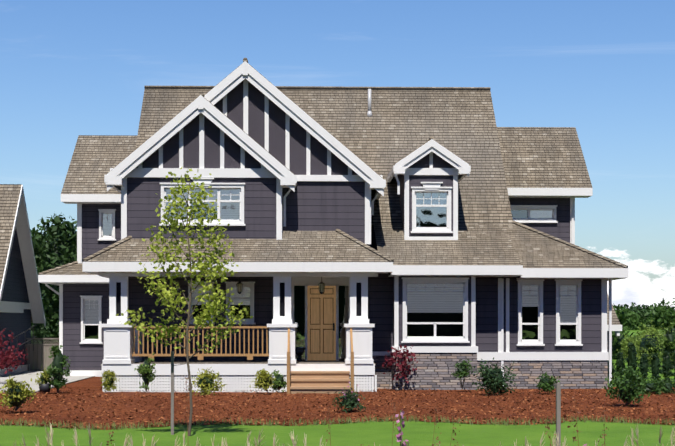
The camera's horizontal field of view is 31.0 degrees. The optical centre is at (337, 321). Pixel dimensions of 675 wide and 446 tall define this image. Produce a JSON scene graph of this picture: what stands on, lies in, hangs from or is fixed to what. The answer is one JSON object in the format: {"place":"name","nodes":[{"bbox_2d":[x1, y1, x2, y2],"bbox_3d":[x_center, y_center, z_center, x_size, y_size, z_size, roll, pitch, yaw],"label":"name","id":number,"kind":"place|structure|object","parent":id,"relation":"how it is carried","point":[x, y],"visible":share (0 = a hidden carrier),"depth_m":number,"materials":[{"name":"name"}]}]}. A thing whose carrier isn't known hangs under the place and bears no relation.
{"place":"outdoors","nodes":[
{"label":"outdoors","id":0,"kind":"place"},
{"bbox_2d":[0,228,30,367],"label":"neighbour garage walls","id":1,"kind":"structure","parent":0,"point":[15,290],"depth_m":45.61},
{"bbox_2d":[0,184,32,322],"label":"neighboring house roof","id":2,"kind":"structure","parent":1,"relation":"on","point":[9,195],"depth_m":43.54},
{"bbox_2d":[0,185,45,374],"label":"roof trim","id":3,"kind":"structure","parent":1,"relation":"attached to","point":[21,225],"depth_m":46.07,"materials":[{"name":"white wood"}]},
{"bbox_2d":[0,369,94,391],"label":"concrete driveway","id":4,"kind":"structure","parent":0,"point":[26,376],"depth_m":40.76,"materials":[{"name":"grey concrete"}]},
{"bbox_2d":[0,328,27,373],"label":"japanese maple","id":5,"kind":"object","parent":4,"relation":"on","point":[8,357],"depth_m":37.19,"materials":[{"name":"red plant"}]},
{"bbox_2d":[26,338,58,370],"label":"wood fence","id":6,"kind":"object","parent":4,"relation":"on","point":[44,359],"visible":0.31,"depth_m":47.26,"materials":[{"name":"grey wood"}]},
{"bbox_2d":[54,377,101,387],"bbox_3d":[-7.284,1.948,39.317,2.300,0.030,7.300,0,0,-1],"label":"mulch strip","id":7,"kind":"object","parent":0,"point":[94,382],"visible":0.29,"depth_m":37.44,"materials":[{"name":"brown wood"}]},
{"bbox_2d":[63,175,608,369],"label":"house siding walls","id":8,"kind":"structure","parent":0,"point":[322,205],"depth_m":35.41,"materials":[{"name":"grey wood"}]},
{"bbox_2d":[0,330,674,445],"bbox_3d":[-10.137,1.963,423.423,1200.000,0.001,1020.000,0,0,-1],"label":"lawn","id":9,"kind":"structure","parent":0,"point":[419,433],"depth_m":21.16,"materials":[{"name":"green plant"}]},
{"bbox_2d":[30,224,53,342],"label":"poplar","id":10,"kind":"object","parent":9,"relation":"on","point":[46,312],"depth_m":59.57,"materials":[{"name":"green plant"}]},
{"bbox_2d":[31,314,54,367],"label":"conifer","id":11,"kind":"object","parent":9,"relation":"on","point":[45,332],"depth_m":50.56,"materials":[{"name":"green plant"}]},
{"bbox_2d":[31,213,76,343],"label":"poplar","id":12,"kind":"object","parent":9,"relation":"on","point":[58,228],"depth_m":58.41,"materials":[{"name":"green plant"}]},
{"bbox_2d":[116,166,252,435],"bbox_3d":[-2.618,-0.374,20.785,2.369,4.677,1.224,0,0,-1],"label":"young tree","id":13,"kind":"object","parent":9,"relation":"on","point":[203,267],"depth_m":20.79,"materials":[{"name":"green plant"}]},
{"bbox_2d":[249,368,275,390],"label":"yellow shrub","id":14,"kind":"object","parent":9,"relation":"on","point":[260,375],"depth_m":32.47,"materials":[{"name":"yellow plant"}]},
{"bbox_2d":[38,61,628,391],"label":"house trim","id":15,"kind":"structure","parent":9,"relation":"on","point":[119,359],"depth_m":34.66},
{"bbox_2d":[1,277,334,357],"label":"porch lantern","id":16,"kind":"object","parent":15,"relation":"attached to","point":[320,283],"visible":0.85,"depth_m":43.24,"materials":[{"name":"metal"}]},
{"bbox_2d":[237,284,323,291],"bbox_3d":[-1.640,-0.977,35.112,2.517,0.240,0.170,0,0,-1],"label":"lantern glass","id":17,"kind":"object","parent":16,"relation":"in","point":[239,286],"visible":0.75,"depth_m":35.04,"materials":[{"name":"clear glass"}]},
{"bbox_2d":[101,361,375,365],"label":"porch deck","id":18,"kind":"structure","parent":15,"relation":"attached to","point":[244,362],"depth_m":34.69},
{"bbox_2d":[132,326,353,393],"bbox_3d":[-2.944,1.043,33.817,7.088,1.840,1.427,0,0,15],"label":"porch railing","id":19,"kind":"object","parent":18,"relation":"on","point":[248,355],"visible":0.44,"depth_m":33.88,"materials":[{"name":"brown wood"}]},
{"bbox_2d":[295,347,305,360],"bbox_3d":[-1.123,0.963,35.876,0.380,0.400,0.380,0,0,-1],"label":"planter","id":20,"kind":"object","parent":18,"relation":"on","point":[299,351],"visible":0.88,"depth_m":35.78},
{"bbox_2d":[107,58,466,194],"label":"gable roof shakes","id":21,"kind":"object","parent":15,"relation":"on","point":[373,191],"visible":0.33,"depth_m":34.69,"materials":[{"name":"wood"}]},
{"bbox_2d":[136,81,454,174],"bbox_3d":[-1.234,-5.779,35.179,9.823,3.104,0.996,0,0,-9],"label":"gable siding","id":22,"kind":"object","parent":15,"relation":"attached to","point":[256,133],"depth_m":34.99,"materials":[{"name":"grey wood"}]},
{"bbox_2d":[307,286,335,359],"bbox_3d":[-0.471,0.038,36.254,0.852,2.230,0.058,0,0,-1],"label":"front door","id":23,"kind":"structure","parent":15,"relation":"attached to","point":[316,296],"depth_m":36.23,"materials":[{"name":"brown wood"}]},
{"bbox_2d":[310,288,332,352],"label":"front door panel grooves","id":24,"kind":"object","parent":23,"relation":"attached to","point":[318,324],"visible":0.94,"depth_m":36.24,"materials":[{"name":"brown wood"}]},
{"bbox_2d":[85,189,575,323],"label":"window","id":25,"kind":"structure","parent":15,"relation":"attached to","point":[417,296],"depth_m":34.93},
{"bbox_2d":[85,189,575,339],"bbox_3d":[-0.563,-1.668,39.057,16.585,4.622,8.700,0,0,-1],"label":"window glass","id":26,"kind":"object","parent":25,"relation":"in","point":[449,307],"visible":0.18,"depth_m":34.91,"materials":[{"name":"grey glass"}]},
{"bbox_2d":[85,193,575,391],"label":"window interiors","id":27,"kind":"object","parent":15,"relation":"attached to","point":[529,319],"depth_m":35.85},
{"bbox_2d":[40,196,624,295],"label":"house soffits","id":28,"kind":"object","parent":15,"relation":"attached to","point":[51,288],"visible":0.25,"depth_m":42.06,"materials":[{"name":"white wood"}]},
{"bbox_2d":[38,221,627,274],"bbox_3d":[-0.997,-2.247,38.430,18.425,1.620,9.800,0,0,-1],"label":"roof shakes","id":29,"kind":"object","parent":15,"relation":"on","point":[493,244],"visible":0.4,"depth_m":34.94,"materials":[{"name":"brown wood"}]},
{"bbox_2d":[61,86,620,324],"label":"roof shakes","id":30,"kind":"object","parent":15,"relation":"on","point":[400,123],"visible":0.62,"depth_m":41.48,"materials":[{"name":"brown wood"}]},
{"bbox_2d":[367,89,371,116],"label":"roof vent pipe","id":31,"kind":"object","parent":30,"relation":"on","point":[369,113],"visible":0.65,"depth_m":41.16,"materials":[{"name":"white metal"}]},
{"bbox_2d":[0,387,674,429],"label":"mulch bed","id":32,"kind":"object","parent":9,"relation":"on","point":[308,404],"visible":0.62,"depth_m":27.01,"materials":[{"name":"brown wood"}]},
{"bbox_2d":[0,376,35,410],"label":"shrub","id":33,"kind":"object","parent":32,"relation":"on","point":[10,383],"depth_m":25.27,"materials":[{"name":"yellow plant"}]},
{"bbox_2d":[39,383,50,392],"bbox_3d":[-7.861,1.783,32.649,0.340,0.240,0.340,0,0,-1],"label":"plant pot","id":34,"kind":"object","parent":32,"relation":"on","point":[44,388],"visible":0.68,"depth_m":32.52,"materials":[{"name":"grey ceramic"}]},
{"bbox_2d":[35,367,53,385],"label":"potted plant","id":35,"kind":"object","parent":34,"relation":"in","point":[44,376],"depth_m":32.56,"materials":[{"name":"plant"}]},
{"bbox_2d":[45,345,71,392],"bbox_3d":[-7.527,1.237,32.675,0.727,1.366,0.866,0,0,-1],"label":"tall shrub","id":36,"kind":"object","parent":32,"relation":"on","point":[55,383],"depth_m":32.57,"materials":[{"name":"green plant"}]},
{"bbox_2d":[100,370,120,391],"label":"shrub","id":37,"kind":"object","parent":32,"relation":"on","point":[105,383],"depth_m":32.71,"materials":[{"name":"plant"}]},
{"bbox_2d":[135,357,155,391],"bbox_3d":[-5.178,1.410,32.719,0.591,0.952,0.681,0,0,-1],"label":"slender shrub","id":38,"kind":"object","parent":32,"relation":"on","point":[141,370],"depth_m":32.62,"materials":[{"name":"green plant"}]},
{"bbox_2d":[187,367,226,394],"bbox_3d":[-3.403,1.588,31.490,1.116,0.855,1.022,0,0,-1],"label":"yellow shrub","id":39,"kind":"object","parent":32,"relation":"on","point":[208,375],"depth_m":31.35,"materials":[{"name":"yellow plant"}]},
{"bbox_2d":[269,370,286,392],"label":"shrub","id":40,"kind":"object","parent":32,"relation":"on","point":[277,384],"depth_m":33.02,"materials":[{"name":"green plant"}]},
{"bbox_2d":[290,371,349,393],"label":"porch steps","id":41,"kind":"structure","parent":32,"relation":"on","point":[329,382],"depth_m":33.08,"materials":[{"name":"brown wood"}]},
{"bbox_2d":[342,381,359,410],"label":"shrub","id":42,"kind":"object","parent":32,"relation":"on","point":[350,391],"depth_m":25.51,"materials":[{"name":"plant"}]},
{"bbox_2d":[382,345,417,389],"bbox_3d":[1.753,1.281,34.338,1.004,1.264,1.328,0,0,-1],"label":"shrub","id":43,"kind":"object","parent":32,"relation":"on","point":[392,361],"depth_m":34.20,"materials":[{"name":"red plant"}]},
{"bbox_2d":[451,358,472,388],"bbox_3d":[3.458,1.440,33.675,0.662,0.856,0.696,0,0,-1],"label":"shrub","id":44,"kind":"object","parent":32,"relation":"on","point":[467,367],"depth_m":33.57,"materials":[{"name":"green plant"}]},
{"bbox_2d":[372,331,607,389],"bbox_3d":[7.918,1.563,40.344,5.599,2.400,16.440,0,0,35],"label":"stone wall base","id":45,"kind":"object","parent":32,"relation":"on","point":[433,371],"visible":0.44,"depth_m":35.24,"materials":[{"name":"grey stone"}]},
{"bbox_2d":[469,358,517,395],"bbox_3d":[4.042,1.458,31.325,1.285,1.135,1.402,0,0,-1],"label":"shrub","id":46,"kind":"object","parent":32,"relation":"on","point":[507,377],"depth_m":31.07,"materials":[{"name":"green plant"}]},
{"bbox_2d":[533,372,560,393],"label":"shrub","id":47,"kind":"object","parent":32,"relation":"on","point":[546,387],"depth_m":32.25,"materials":[{"name":"green plant"}]},
{"bbox_2d":[602,364,649,405],"bbox_3d":[6.441,1.405,27.019,0.943,0.944,0.948,0,0,42],"label":"green shrub","id":48,"kind":"object","parent":32,"relation":"on","point":[639,380],"depth_m":26.90,"materials":[{"name":"green plant"}]},
{"bbox_2d":[640,375,666,394],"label":"shrub","id":49,"kind":"object","parent":32,"relation":"on","point":[660,386],"depth_m":32.12,"materials":[{"name":"green plant"}]},
{"bbox_2d":[657,378,674,393],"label":"shrub","id":50,"kind":"object","parent":32,"relation":"on","point":[670,382],"depth_m":32.53,"materials":[{"name":"green plant"}]},
{"bbox_2d":[0,413,674,429],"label":"lawn edge tufts","id":51,"kind":"object","parent":9,"relation":"on","point":[133,426],"visible":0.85,"depth_m":23.11,"materials":[{"name":"green plant"}]},
{"bbox_2d":[330,387,365,412],"bbox_3d":[0.221,1.679,25.541,0.784,0.610,0.814,0,0,-1],"label":"lavender shrub","id":52,"kind":"object","parent":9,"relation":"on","point":[338,402],"depth_m":25.44,"materials":[{"name":"green plant"}]},
{"bbox_2d":[106,377,608,445],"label":"meadow dock stems","id":53,"kind":"object","parent":9,"relation":"on","point":[604,434],"visible":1,"depth_m":10.89,"materials":[{"name":"plant"}]},
{"bbox_2d":[13,423,674,445],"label":"meadow seedheads","id":54,"kind":"object","parent":53,"relation":"on","point":[48,439],"visible":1,"depth_m":10.92,"materials":[{"name":"plant"}]},
{"bbox_2d":[171,351,560,445],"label":"tree stake","id":55,"kind":"object","parent":9,"relation":"on","point":[558,409],"visible":0.97,"depth_m":14.85,"materials":[{"name":"grey wood"}]},
{"bbox_2d":[395,409,586,445],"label":"foxglove","id":56,"kind":"object","parent":9,"relation":"on","point":[399,429],"depth_m":11.81,"materials":[{"name":"purple plant"}]},
{"bbox_2d":[608,357,615,382],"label":"cedar hedge","id":57,"kind":"object","parent":9,"relation":"on","point":[612,369],"depth_m":38.85,"materials":[{"name":"green plant"}]},
{"bbox_2d":[614,351,625,379],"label":"cedar hedge","id":58,"kind":"object","parent":9,"relation":"on","point":[620,354],"depth_m":38.85,"materials":[{"name":"green plant"}]},
{"bbox_2d":[612,320,632,359],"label":"tree","id":59,"kind":"object","parent":9,"relation":"on","point":[614,355],"depth_m":62.98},
{"bbox_2d":[617,334,638,361],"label":"willow bush","id":60,"kind":"object","parent":9,"relation":"on","point":[624,347],"depth_m":58.62,"materials":[{"name":"green plant"}]},
{"bbox_2d":[613,304,647,329],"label":"tree","id":61,"kind":"object","parent":9,"relation":"on","point":[627,315],"depth_m":278.65,"materials":[{"name":"green plant"}]},
{"bbox_2d":[616,302,650,314],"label":"tree","id":62,"kind":"object","parent":9,"relation":"on","point":[632,308],"visible":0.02,"depth_m":319.44,"materials":[{"name":"green plant"}]},
{"bbox_2d":[636,353,650,378],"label":"cedar hedge","id":63,"kind":"object","parent":9,"relation":"on","point":[642,366],"depth_m":38.86,"materials":[{"name":"green plant"}]},
{"bbox_2d":[633,305,654,327],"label":"tree","id":64,"kind":"object","parent":9,"relation":"on","point":[643,315],"visible":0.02,"depth_m":299.44,"materials":[{"name":"green plant"}]},
{"bbox_2d":[623,320,668,365],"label":"willow bush","id":65,"kind":"object","parent":9,"relation":"on","point":[645,333],"depth_m":53.28,"materials":[{"name":"green plant"}]},
{"bbox_2d":[633,326,664,342],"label":"hedge","id":66,"kind":"object","parent":9,"relation":"on","point":[637,338],"visible":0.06,"depth_m":63.14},
{"bbox_2d":[648,352,661,380],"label":"cedar hedge","id":67,"kind":"object","parent":9,"relation":"on","point":[653,354],"depth_m":38.87,"materials":[{"name":"green plant"}]},
{"bbox_2d":[638,298,674,329],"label":"tree","id":68,"kind":"object","parent":9,"relation":"on","point":[657,316],"depth_m":289.22,"materials":[{"name":"green plant"}]},
{"bbox_2d":[660,351,672,380],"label":"cedar hedge","id":69,"kind":"object","parent":9,"relation":"on","point":[669,373],"depth_m":39.51,"materials":[{"name":"green plant"}]},
{"bbox_2d":[659,320,674,369],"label":"bright conifer","id":70,"kind":"object","parent":9,"relation":"on","point":[665,338],"depth_m":45.42,"materials":[{"name":"green plant"}]},
{"bbox_2d":[671,349,674,380],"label":"cedar hedge","id":71,"kind":"object","parent":9,"relation":"on","point":[673,367],"depth_m":39.63,"materials":[{"name":"green plant"}]},
{"bbox_2d":[0,0,674,318],"label":"sky","id":72,"kind":"structure","parent":0,"point":[603,69],"materials":[{"name":"blue"}]},
{"bbox_2d":[294,193,446,360],"bbox_3d":[1.004,-1.362,36.273,4.593,5.050,0.020,0,0,-1],"label":"window glass","id":73,"kind":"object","parent":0,"point":[344,298],"depth_m":36.27,"materials":[{"name":"clear glass"}]},
{"bbox_2d":[623,342,639,378],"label":"cedar hedge","id":74,"kind":"object","parent":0,"point":[631,357],"depth_m":38.84,"materials":[{"name":"green plant"}]}
]}

